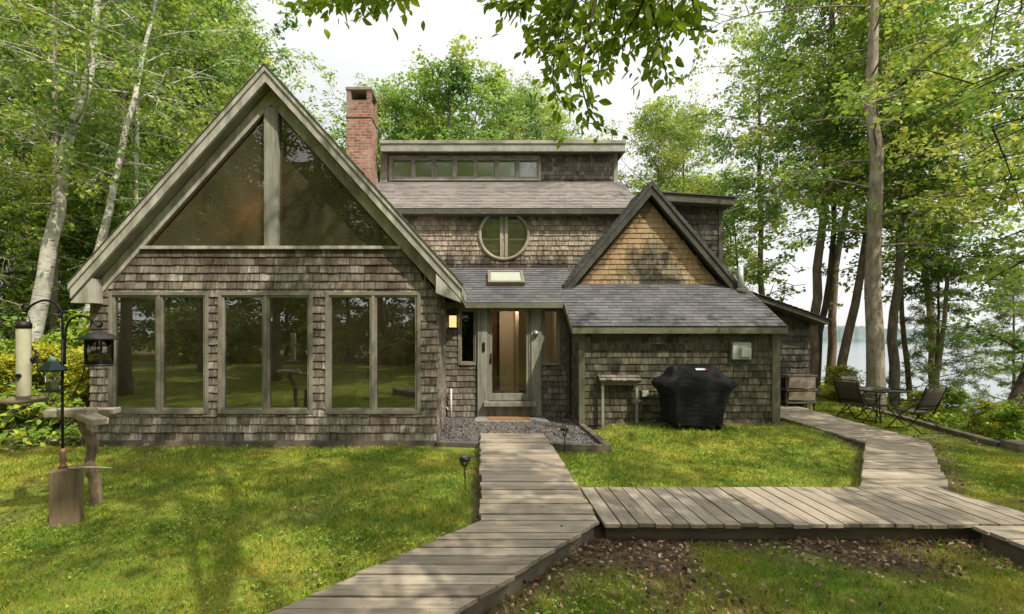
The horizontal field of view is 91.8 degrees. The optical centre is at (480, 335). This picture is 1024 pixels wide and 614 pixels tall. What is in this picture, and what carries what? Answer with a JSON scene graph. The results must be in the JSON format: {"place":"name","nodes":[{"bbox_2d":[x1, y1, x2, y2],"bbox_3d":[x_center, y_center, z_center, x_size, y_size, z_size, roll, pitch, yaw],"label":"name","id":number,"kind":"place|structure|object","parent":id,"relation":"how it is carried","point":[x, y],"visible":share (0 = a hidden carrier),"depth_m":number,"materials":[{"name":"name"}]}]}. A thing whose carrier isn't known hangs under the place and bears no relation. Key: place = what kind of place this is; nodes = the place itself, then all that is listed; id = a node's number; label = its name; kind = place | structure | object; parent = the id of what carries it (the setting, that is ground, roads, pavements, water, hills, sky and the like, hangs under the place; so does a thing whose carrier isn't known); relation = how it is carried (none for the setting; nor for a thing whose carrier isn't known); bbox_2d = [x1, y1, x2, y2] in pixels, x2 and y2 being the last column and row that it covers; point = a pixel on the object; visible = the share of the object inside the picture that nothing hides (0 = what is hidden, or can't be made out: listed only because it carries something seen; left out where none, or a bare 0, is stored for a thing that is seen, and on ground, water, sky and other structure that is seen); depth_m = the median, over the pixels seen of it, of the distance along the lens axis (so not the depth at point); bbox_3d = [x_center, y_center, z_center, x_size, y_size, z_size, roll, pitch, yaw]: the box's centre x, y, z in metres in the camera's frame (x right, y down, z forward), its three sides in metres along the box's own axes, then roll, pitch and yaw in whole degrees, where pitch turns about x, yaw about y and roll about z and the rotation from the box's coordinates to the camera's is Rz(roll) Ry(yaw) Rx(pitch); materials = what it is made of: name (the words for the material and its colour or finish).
{"place":"outdoors","nodes":[
{"label":"outdoors","id":0,"kind":"place"},
{"bbox_2d":[0,336,1023,613],"bbox_3d":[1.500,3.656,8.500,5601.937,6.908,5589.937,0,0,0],"label":"ground","id":1,"kind":"structure","parent":0,"point":[594,556],"depth_m":4.59,"materials":[{"name":"green plant"}]},
{"bbox_2d":[0,353,42,411],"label":"shrub","id":2,"kind":"object","parent":1,"relation":"on","point":[6,387],"visible":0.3,"depth_m":10.02,"materials":[{"name":"green plant"}]},
{"bbox_2d":[0,398,56,446],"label":"leafy plant","id":3,"kind":"object","parent":1,"relation":"on","point":[11,415],"visible":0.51,"depth_m":8.79,"materials":[{"name":"green plant"}]},
{"bbox_2d":[0,2,62,344],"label":"tree","id":4,"kind":"object","parent":1,"relation":"on","point":[3,11],"visible":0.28,"depth_m":15.74,"materials":[{"name":"green plant"}]},
{"bbox_2d":[0,0,72,342],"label":"tree","id":5,"kind":"object","parent":1,"relation":"on","point":[17,147],"visible":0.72,"depth_m":12.92,"materials":[{"name":"green plant"}]},
{"bbox_2d":[0,379,75,436],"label":"shrub","id":6,"kind":"object","parent":1,"relation":"on","point":[54,398],"visible":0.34,"depth_m":9.07,"materials":[{"name":"green plant"}]},
{"bbox_2d":[0,324,75,389],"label":"shrub","id":7,"kind":"object","parent":1,"relation":"on","point":[10,349],"visible":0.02,"depth_m":11.05,"materials":[{"name":"green plant"}]},
{"bbox_2d":[0,148,76,347],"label":"young maple","id":8,"kind":"object","parent":1,"relation":"on","point":[17,267],"visible":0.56,"depth_m":14.70,"materials":[{"name":"green plant"}]},
{"bbox_2d":[0,172,80,343],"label":"forest tree","id":9,"kind":"object","parent":1,"relation":"on","point":[11,245],"visible":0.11,"depth_m":17.48,"materials":[{"name":"green plant"}]},
{"bbox_2d":[0,437,85,445],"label":"timber edging","id":10,"kind":"object","parent":1,"relation":"on","point":[81,442],"visible":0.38,"depth_m":8.62,"materials":[{"name":"brown wood"}]},
{"bbox_2d":[0,339,89,411],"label":"shrub","id":11,"kind":"object","parent":1,"relation":"on","point":[44,352],"visible":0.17,"depth_m":10.43,"materials":[{"name":"green plant"}]},
{"bbox_2d":[23,401,80,440],"bbox_3d":[-7.585,1.671,9.039,0.951,1.021,1.198,0,0,42],"label":"leafy plant","id":12,"kind":"object","parent":1,"relation":"on","point":[52,421],"visible":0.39,"depth_m":8.84,"materials":[{"name":"green plant"}]},
{"bbox_2d":[0,201,117,343],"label":"forest tree","id":13,"kind":"object","parent":1,"relation":"on","point":[63,305],"visible":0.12,"depth_m":16.17,"materials":[{"name":"green plant"}]},
{"bbox_2d":[32,309,89,402],"bbox_3d":[-9.389,0.713,12.051,3.472,3.584,3.205,0,0,9],"label":"shrub","id":14,"kind":"object","parent":1,"relation":"on","point":[80,331],"visible":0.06,"depth_m":11.43,"materials":[{"name":"green plant"}]},
{"bbox_2d":[0,0,127,376],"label":"tree","id":15,"kind":"object","parent":1,"relation":"on","point":[53,323],"visible":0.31,"depth_m":14.55,"materials":[{"name":"green plant"}]},
{"bbox_2d":[42,345,89,426],"bbox_3d":[-8.031,1.329,10.332,2.084,2.333,2.423,0,0,20],"label":"shrub","id":16,"kind":"object","parent":1,"relation":"on","point":[76,368],"visible":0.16,"depth_m":9.78,"materials":[{"name":"green plant"}]},
{"bbox_2d":[49,464,83,527],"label":"tree stump","id":17,"kind":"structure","parent":1,"relation":"on","point":[66,496],"depth_m":4.96,"materials":[{"name":"brown wood"}]},
{"bbox_2d":[21,299,103,468],"bbox_3d":[-4.265,0.507,5.050,0.833,1.747,0.078,0,0,0],"label":"feeder pole","id":18,"kind":"object","parent":17,"relation":"on","point":[62,458],"visible":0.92,"depth_m":5.04,"materials":[{"name":"black metal"}]},
{"bbox_2d":[0,311,49,403],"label":"tube feeder","id":19,"kind":"object","parent":18,"relation":"hanging from","point":[24,359],"visible":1,"depth_m":5.00,"materials":[{"name":"beige plastic"}]},
{"bbox_2d":[36,356,67,392],"bbox_3d":[-4.315,0.392,4.990,0.267,0.356,0.231,0,0,0],"label":"hopper feeder","id":20,"kind":"object","parent":18,"relation":"attached to","point":[52,364],"visible":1,"depth_m":4.95,"materials":[{"name":"green plastic"}]},
{"bbox_2d":[74,325,122,366],"bbox_3d":[-3.890,0.106,5.050,0.394,0.418,0.394,0,0,0],"label":"lantern feeder","id":21,"kind":"object","parent":18,"relation":"hanging from","point":[97,357],"visible":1,"depth_m":4.98,"materials":[{"name":"brown metal"}]},
{"bbox_2d":[0,132,139,338],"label":"young maple","id":22,"kind":"object","parent":1,"relation":"on","point":[96,215],"visible":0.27,"depth_m":15.56,"materials":[{"name":"green plant"}]},
{"bbox_2d":[43,407,120,505],"bbox_3d":[-4.489,1.397,5.580,0.774,1.168,0.516,0,0,0],"label":"log bird table","id":23,"kind":"object","parent":1,"relation":"on","point":[85,417],"visible":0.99,"depth_m":5.57,"materials":[{"name":"grey wood"}]},
{"bbox_2d":[0,1,170,294],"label":"ash tree","id":24,"kind":"object","parent":1,"relation":"on","point":[37,97],"visible":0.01,"depth_m":24.07,"materials":[{"name":"green plant"}]},
{"bbox_2d":[1,99,178,335],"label":"forest tree","id":25,"kind":"object","parent":1,"relation":"on","point":[73,166],"depth_m":20.08,"materials":[{"name":"green plant"}]},
{"bbox_2d":[11,122,171,331],"bbox_3d":[-14.400,-3.078,19.223,5.663,10.217,5.307,0,0,2],"label":"young maple","id":26,"kind":"object","parent":1,"relation":"on","point":[70,250],"visible":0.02,"depth_m":18.62,"materials":[{"name":"green plant"}]},
{"bbox_2d":[0,0,183,313],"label":"ash tree","id":27,"kind":"object","parent":1,"relation":"on","point":[10,96],"visible":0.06,"depth_m":20.09,"materials":[{"name":"green plant"}]},
{"bbox_2d":[58,168,151,377],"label":"spruce tree","id":28,"kind":"object","parent":1,"relation":"on","point":[136,198],"visible":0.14,"depth_m":13.50,"materials":[{"name":"green plant"}]},
{"bbox_2d":[0,0,221,341],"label":"birch tree","id":29,"kind":"object","parent":1,"relation":"on","point":[42,289],"visible":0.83,"depth_m":12.85,"materials":[{"name":"green plant"}]},
{"bbox_2d":[0,0,262,328],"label":"birch tree","id":30,"kind":"object","parent":1,"relation":"on","point":[143,34],"visible":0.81,"depth_m":13.39,"materials":[{"name":"green plant"}]},
{"bbox_2d":[0,0,280,271],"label":"maple tree","id":31,"kind":"object","parent":1,"relation":"on","point":[182,10],"visible":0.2,"depth_m":17.50,"materials":[{"name":"green plant"}]},
{"bbox_2d":[64,0,236,197],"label":"birch tree","id":32,"kind":"object","parent":1,"relation":"on","point":[145,106],"visible":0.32,"depth_m":16.56,"materials":[{"name":"green plant"}]},
{"bbox_2d":[34,5,300,232],"bbox_3d":[-15.247,-8.252,26.212,13.029,20.163,11.764,0,0,-43],"label":"maple tree","id":33,"kind":"object","parent":1,"relation":"on","point":[287,24],"visible":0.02,"depth_m":24.88,"materials":[{"name":"green plant"}]},
{"bbox_2d":[51,0,344,222],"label":"ash tree","id":34,"kind":"object","parent":1,"relation":"on","point":[251,41],"visible":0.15,"depth_m":22.15,"materials":[{"name":"green plant"}]},
{"bbox_2d":[126,0,323,147],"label":"ash tree","id":35,"kind":"object","parent":1,"relation":"on","point":[297,84],"visible":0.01,"depth_m":29.91,"materials":[{"name":"green plant"}]},
{"bbox_2d":[305,69,447,181],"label":"ash tree","id":36,"kind":"object","parent":1,"relation":"on","point":[383,105],"visible":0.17,"depth_m":25.05,"materials":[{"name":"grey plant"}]},
{"bbox_2d":[338,79,471,180],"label":"maple tree","id":37,"kind":"object","parent":1,"relation":"on","point":[420,127],"visible":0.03,"depth_m":29.59,"materials":[{"name":"green plant"}]},
{"bbox_2d":[324,30,531,166],"bbox_3d":[-2.097,-5.930,24.648,10.532,16.298,9.509,0,0,30],"label":"maple tree","id":38,"kind":"object","parent":1,"relation":"on","point":[434,96],"visible":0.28,"depth_m":23.93,"materials":[{"name":"green plant"}]},
{"bbox_2d":[262,433,598,613],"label":"boardwalk","id":39,"kind":"structure","parent":1,"relation":"on","point":[532,500],"depth_m":4.09,"materials":[{"name":"grey wood"}]},
{"bbox_2d":[65,63,831,446],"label":"cottage","id":40,"kind":"structure","parent":1,"relation":"on","point":[259,231],"depth_m":10.50,"materials":[{"name":"brown wood"}]},
{"bbox_2d":[108,292,208,413],"bbox_3d":[-5.645,0.310,8.707,1.750,2.140,0.106,0,0,0],"label":"window","id":41,"kind":"structure","parent":40,"relation":"in","point":[159,297],"depth_m":8.69,"materials":[{"name":"grey wood"}]},
{"bbox_2d":[218,292,312,413],"bbox_3d":[-3.770,0.310,8.707,1.660,2.140,0.106,0,0,0],"label":"window","id":42,"kind":"structure","parent":40,"relation":"in","point":[222,296],"depth_m":8.67,"materials":[{"name":"grey wood"}]},
{"bbox_2d":[281,386,367,407],"bbox_3d":[-3.200,1.280,10.200,1.700,0.439,0.320,0,0,0],"label":"bench","id":43,"kind":"object","parent":40,"relation":"on","point":[288,396],"visible":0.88,"depth_m":10.06,"materials":[{"name":"brown wood"}]},
{"bbox_2d":[270,367,397,404],"bbox_3d":[-3.225,1.112,11.000,2.650,0.774,0.900,0,0,0],"label":"dining table","id":44,"kind":"object","parent":40,"relation":"on","point":[288,370],"visible":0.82,"depth_m":10.60,"materials":[{"name":"brown wood"}]},
{"bbox_2d":[325,292,420,413],"bbox_3d":[-1.885,0.310,8.707,1.670,2.140,0.106,0,0,0],"label":"window","id":45,"kind":"structure","parent":40,"relation":"in","point":[373,296],"depth_m":8.67,"materials":[{"name":"grey wood"}]},
{"bbox_2d":[439,308,444,396],"bbox_3d":[-0.777,0.325,9.750,0.086,1.650,1.100,0,0,0],"label":"window","id":46,"kind":"structure","parent":40,"relation":"in","point":[442,316],"depth_m":9.72,"materials":[{"name":"grey wood"}]},
{"bbox_2d":[389,155,540,180],"bbox_3d":[-0.425,-4.670,13.857,4.250,0.700,0.106,0,0,0],"label":"window","id":47,"kind":"structure","parent":40,"relation":"in","point":[413,158],"depth_m":13.82,"materials":[{"name":"grey wood"}]},
{"bbox_2d":[458,308,476,364],"bbox_3d":[-0.281,0.027,10.857,0.412,1.255,0.106,0,0,0],"label":"window","id":48,"kind":"structure","parent":40,"relation":"in","point":[460,310],"depth_m":10.82,"materials":[{"name":"grey wood"}]},
{"bbox_2d":[478,216,529,260],"bbox_3d":[0.575,-2.450,12.129,1.266,1.266,0.122,0,0,0],"label":"round window","id":49,"kind":"structure","parent":40,"relation":"in","point":[503,220],"depth_m":12.10,"materials":[{"name":"grey wood"}]},
{"bbox_2d":[490,308,528,400],"bbox_3d":[0.628,0.421,10.809,0.849,2.017,0.101,0,0,0],"label":"door","id":50,"kind":"structure","parent":40,"relation":"in","point":[493,396],"depth_m":10.81,"materials":[{"name":"grey wood"}]},
{"bbox_2d":[541,308,559,364],"bbox_3d":[1.540,0.027,10.857,0.410,1.255,0.106,0,0,0],"label":"window","id":51,"kind":"structure","parent":40,"relation":"in","point":[543,310],"depth_m":10.82,"materials":[{"name":"grey wood"}]},
{"bbox_2d":[284,0,726,149],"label":"overhanging tree","id":52,"kind":"object","parent":1,"relation":"on","point":[665,16],"visible":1,"depth_m":2.80,"materials":[{"name":"green plant"}]},
{"bbox_2d":[0,417,1023,613],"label":"fallen leaves","id":53,"kind":"object","parent":1,"relation":"on","point":[816,584],"visible":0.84,"depth_m":4.22,"materials":[{"name":"brown plant"}]},
{"bbox_2d":[0,429,1023,613],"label":"clover","id":54,"kind":"object","parent":1,"relation":"on","point":[320,580],"visible":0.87,"depth_m":4.67,"materials":[{"name":"green plant"}]},
{"bbox_2d":[0,375,1023,452],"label":"ground cover","id":55,"kind":"object","parent":1,"relation":"on","point":[952,419],"visible":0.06,"depth_m":8.78,"materials":[{"name":"green plant"}]},
{"bbox_2d":[449,71,583,139],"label":"ash tree","id":56,"kind":"object","parent":1,"relation":"on","point":[524,95],"visible":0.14,"depth_m":26.45,"materials":[{"name":"green plant"}]},
{"bbox_2d":[436,417,597,447],"bbox_3d":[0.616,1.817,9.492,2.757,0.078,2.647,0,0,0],"label":"gravel","id":57,"kind":"structure","parent":1,"relation":"on","point":[465,422],"depth_m":9.53,"materials":[{"name":"grey gravel"}]},
{"bbox_2d":[474,417,548,422],"bbox_3d":[0.645,1.812,10.500,1.549,0.075,0.440,0,0,0],"label":"stone step","id":58,"kind":"object","parent":57,"relation":"on","point":[533,419],"visible":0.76,"depth_m":10.29,"materials":[{"name":"grey stone"}]},
{"bbox_2d":[500,81,607,139],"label":"ash tree","id":59,"kind":"object","parent":1,"relation":"on","point":[559,110],"visible":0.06,"depth_m":31.20,"materials":[{"name":"green plant"}]},
{"bbox_2d":[527,108,586,139],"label":"poplar tree","id":60,"kind":"object","parent":1,"relation":"on","point":[552,134],"visible":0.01,"depth_m":26.38,"materials":[{"name":"green plant"}]},
{"bbox_2d":[550,442,603,453],"bbox_3d":[1.575,1.880,8.110,0.860,0.200,0.108,0,0,10],"label":"timber edging","id":61,"kind":"object","parent":1,"relation":"on","point":[577,447],"visible":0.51,"depth_m":8.06,"materials":[{"name":"wood"}]},
{"bbox_2d":[569,415,610,452],"bbox_3d":[2.030,1.860,9.445,0.130,0.240,2.794,0,0,-1],"label":"timber edging","id":62,"kind":"object","parent":1,"relation":"on","point":[597,438],"visible":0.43,"depth_m":8.71,"materials":[{"name":"wood"}]},
{"bbox_2d":[598,375,641,427],"bbox_3d":[2.735,1.304,9.729,0.810,1.032,0.216,0,0,0],"label":"table","id":63,"kind":"object","parent":1,"relation":"on","point":[635,380],"visible":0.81,"depth_m":9.70,"materials":[{"name":"grey wood"}]},
{"bbox_2d":[602,91,731,254],"bbox_3d":[9.161,-5.689,27.736,8.036,15.761,7.474,0,0,-19],"label":"poplar tree","id":64,"kind":"object","parent":1,"relation":"on","point":[645,118],"visible":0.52,"depth_m":26.32,"materials":[{"name":"green plant"}]},
{"bbox_2d":[651,365,736,430],"bbox_3d":[4.025,1.154,9.324,1.515,1.189,0.679,0,0,0],"label":"grill","id":65,"kind":"object","parent":1,"relation":"on","point":[693,395],"visible":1,"depth_m":9.02,"materials":[{"name":"black fabric"}]},
{"bbox_2d":[635,81,773,258],"bbox_3d":[12.803,-5.870,28.699,7.624,16.076,8.197,0,0,15],"label":"poplar tree","id":66,"kind":"object","parent":1,"relation":"on","point":[697,162],"visible":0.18,"depth_m":28.01,"materials":[{"name":"green plant"}]},
{"bbox_2d":[654,164,773,283],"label":"maple tree","id":67,"kind":"object","parent":1,"relation":"on","point":[713,176],"visible":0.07,"depth_m":31.61,"materials":[{"name":"green plant"}]},
{"bbox_2d":[700,181,766,291],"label":"young maple","id":68,"kind":"object","parent":1,"relation":"on","point":[730,264],"visible":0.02,"depth_m":23.70,"materials":[{"name":"green plant"}]},
{"bbox_2d":[715,185,777,285],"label":"young maple","id":69,"kind":"object","parent":1,"relation":"on","point":[726,224],"visible":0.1,"depth_m":17.00,"materials":[{"name":"green plant"}]},
{"bbox_2d":[663,6,835,295],"bbox_3d":[11.682,-5.323,20.545,6.542,16.199,6.507,0,0,0],"label":"slender tree","id":70,"kind":"object","parent":1,"relation":"on","point":[758,157],"visible":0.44,"depth_m":20.66,"materials":[{"name":"green plant"}]},
{"bbox_2d":[689,163,809,301],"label":"young maple","id":71,"kind":"object","parent":1,"relation":"on","point":[740,187],"visible":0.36,"depth_m":18.68,"materials":[{"name":"green plant"}]},
{"bbox_2d":[581,487,1023,539],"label":"cross boardwalk","id":72,"kind":"structure","parent":1,"relation":"on","point":[857,513],"depth_m":4.90,"materials":[{"name":"grey wood"}]},
{"bbox_2d":[708,0,949,391],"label":"slender tree","id":73,"kind":"object","parent":1,"relation":"on","point":[816,304],"visible":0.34,"depth_m":15.34,"materials":[{"name":"green plant"}]},
{"bbox_2d":[718,0,955,392],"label":"slender tree","id":74,"kind":"object","parent":1,"relation":"on","point":[827,295],"visible":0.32,"depth_m":15.75,"materials":[{"name":"green plant"}]},
{"bbox_2d":[812,364,865,399],"bbox_3d":[10.454,1.542,14.401,1.475,1.420,1.269,0,0,-44],"label":"shrub","id":75,"kind":"object","parent":1,"relation":"on","point":[835,372],"visible":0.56,"depth_m":14.33,"materials":[{"name":"green plant"}]},
{"bbox_2d":[658,0,1023,410],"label":"oak tree","id":76,"kind":"object","parent":1,"relation":"on","point":[874,326],"visible":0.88,"depth_m":12.74,"materials":[{"name":"green plant"}]},
{"bbox_2d":[833,378,882,422],"bbox_3d":[8.233,1.426,10.835,0.744,0.946,0.624,0,0,-18],"label":"patio chair","id":77,"kind":"object","parent":1,"relation":"on","point":[849,392],"visible":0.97,"depth_m":10.74,"materials":[{"name":"brown metal"}]},
{"bbox_2d":[780,405,947,489],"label":"lakeside boardwalk","id":78,"kind":"structure","parent":1,"relation":"on","point":[892,459],"depth_m":7.46,"materials":[{"name":"grey wood"}]},
{"bbox_2d":[840,374,887,417],"bbox_3d":[9.107,1.430,11.798,0.624,0.946,0.744,0,0,-15],"label":"patio chair","id":79,"kind":"object","parent":1,"relation":"on","point":[856,379],"visible":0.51,"depth_m":12.04,"materials":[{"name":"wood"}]},
{"bbox_2d":[854,386,910,423],"bbox_3d":[8.760,1.544,10.900,1.092,0.718,1.092,0,0,0],"label":"patio table","id":80,"kind":"object","parent":1,"relation":"on","point":[879,390],"visible":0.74,"depth_m":10.76,"materials":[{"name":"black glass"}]},
{"bbox_2d":[749,0,1020,395],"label":"slender tree","id":81,"kind":"object","parent":1,"relation":"on","point":[843,355],"visible":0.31,"depth_m":14.71,"materials":[{"name":"green plant"}]},
{"bbox_2d":[754,0,1023,384],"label":"slender tree","id":82,"kind":"object","parent":1,"relation":"on","point":[832,342],"visible":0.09,"depth_m":19.78,"materials":[{"name":"green plant"}]},
{"bbox_2d":[770,0,1023,410],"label":"slender tree","id":83,"kind":"object","parent":1,"relation":"on","point":[893,359],"visible":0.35,"depth_m":14.11,"materials":[{"name":"green plant"}]},
{"bbox_2d":[793,11,1012,405],"bbox_3d":[12.745,-2.737,15.388,5.065,13.133,5.075,0,0,-16],"label":"slender tree","id":84,"kind":"object","parent":1,"relation":"on","point":[884,272],"visible":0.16,"depth_m":14.82,"materials":[{"name":"green plant"}]},
{"bbox_2d":[816,393,999,446],"bbox_3d":[10.108,2.093,13.151,0.160,0.514,9.390,0,0,13],"label":"timber edge","id":85,"kind":"object","parent":1,"relation":"on","point":[971,436],"visible":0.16,"depth_m":9.84,"materials":[{"name":"brown wood"}]},
{"bbox_2d":[793,23,1023,387],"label":"slender tree","id":86,"kind":"object","parent":1,"relation":"on","point":[932,357],"visible":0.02,"depth_m":18.98,"materials":[{"name":"green plant"}]},
{"bbox_2d":[886,385,946,433],"bbox_3d":[8.730,1.442,9.901,0.624,0.946,0.744,0,0,-12],"label":"patio chair","id":87,"kind":"object","parent":1,"relation":"on","point":[930,398],"visible":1,"depth_m":9.69,"materials":[{"name":"brown metal"}]},
{"bbox_2d":[893,389,946,423],"bbox_3d":[11.065,1.886,12.406,1.138,1.095,0.979,0,0,-36],"label":"shrub","id":88,"kind":"object","parent":1,"relation":"on","point":[918,393],"visible":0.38,"depth_m":12.36,"materials":[{"name":"green plant"}]},
{"bbox_2d":[849,76,1023,387],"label":"slender tree","id":89,"kind":"object","parent":1,"relation":"on","point":[919,291],"visible":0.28,"depth_m":14.40,"materials":[{"name":"green plant"}]},
{"bbox_2d":[860,216,1019,401],"bbox_3d":[13.717,-0.491,14.808,3.518,6.272,3.367,0,0,-17],"label":"pine tree","id":90,"kind":"object","parent":1,"relation":"on","point":[926,321],"visible":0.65,"depth_m":14.59,"materials":[{"name":"green plant"}]},
{"bbox_2d":[872,0,1023,294],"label":"maple tree","id":91,"kind":"object","parent":1,"relation":"on","point":[981,95],"visible":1,"depth_m":7.72,"materials":[{"name":"green plant"}]},
{"bbox_2d":[929,380,975,418],"bbox_3d":[12.628,1.840,13.309,1.246,1.286,1.150,0,0,-28],"label":"shrub","id":92,"kind":"object","parent":1,"relation":"on","point":[958,398],"visible":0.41,"depth_m":13.20,"materials":[{"name":"green plant"}]},
{"bbox_2d":[884,0,1023,290],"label":"maple tree","id":93,"kind":"object","parent":1,"relation":"on","point":[1007,116],"visible":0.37,"depth_m":12.33,"materials":[{"name":"green plant"}]},
{"bbox_2d":[919,83,1023,431],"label":"leaning tree","id":94,"kind":"object","parent":1,"relation":"on","point":[1017,390],"visible":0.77,"depth_m":11.85,"materials":[{"name":"green plant"}]},
{"bbox_2d":[961,398,1010,434],"bbox_3d":[11.220,1.928,10.927,0.924,1.034,1.075,0,0,-10],"label":"shrub","id":95,"kind":"object","parent":1,"relation":"on","point":[976,418],"visible":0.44,"depth_m":10.92,"materials":[{"name":"green plant"}]},
{"bbox_2d":[950,263,1023,412],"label":"pine tree","id":96,"kind":"object","parent":1,"relation":"on","point":[1003,316],"visible":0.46,"depth_m":15.24,"materials":[{"name":"green plant"}]},
{"bbox_2d":[973,526,1023,564],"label":"boardwalk","id":97,"kind":"structure","parent":1,"relation":"on","point":[1005,541],"depth_m":4.39,"materials":[{"name":"grey wood"}]},
{"bbox_2d":[973,392,1023,440],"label":"shrub","id":98,"kind":"object","parent":1,"relation":"on","point":[1013,417],"visible":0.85,"depth_m":9.82,"materials":[{"name":"green plant"}]},
{"bbox_2d":[1000,439,1023,452],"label":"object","id":99,"kind":"object","parent":1,"relation":"on","point":[1015,445],"visible":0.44,"depth_m":8.35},
{"bbox_2d":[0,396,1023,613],"bbox_3d":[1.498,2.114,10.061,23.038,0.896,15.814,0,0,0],"label":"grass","id":100,"kind":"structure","parent":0,"point":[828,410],"depth_m":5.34,"materials":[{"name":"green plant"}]},
{"bbox_2d":[780,374,817,410],"bbox_3d":[7.400,1.385,11.550,0.700,0.930,0.380,0,0,0],"label":"storage rack","id":101,"kind":"object","parent":100,"relation":"on","point":[802,382],"visible":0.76,"depth_m":11.39,"materials":[{"name":"brown wood"}]},
{"bbox_2d":[0,0,1023,333],"label":"sky","id":102,"kind":"structure","parent":0,"point":[374,51],"materials":[{"name":"white"}]},
{"bbox_2d":[821,341,1023,411],"bbox_3d":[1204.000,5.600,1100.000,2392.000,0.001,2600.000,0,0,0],"label":"lake","id":103,"kind":"structure","parent":0,"point":[857,357],"depth_m":91.35,"materials":[{"name":"grey liquid"}]},
{"bbox_2d":[823,326,1023,341],"bbox_3d":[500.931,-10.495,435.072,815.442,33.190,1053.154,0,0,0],"label":"hills","id":104,"kind":"structure","parent":0,"point":[859,333],"depth_m":461.02,"materials":[{"name":"grey plant"}]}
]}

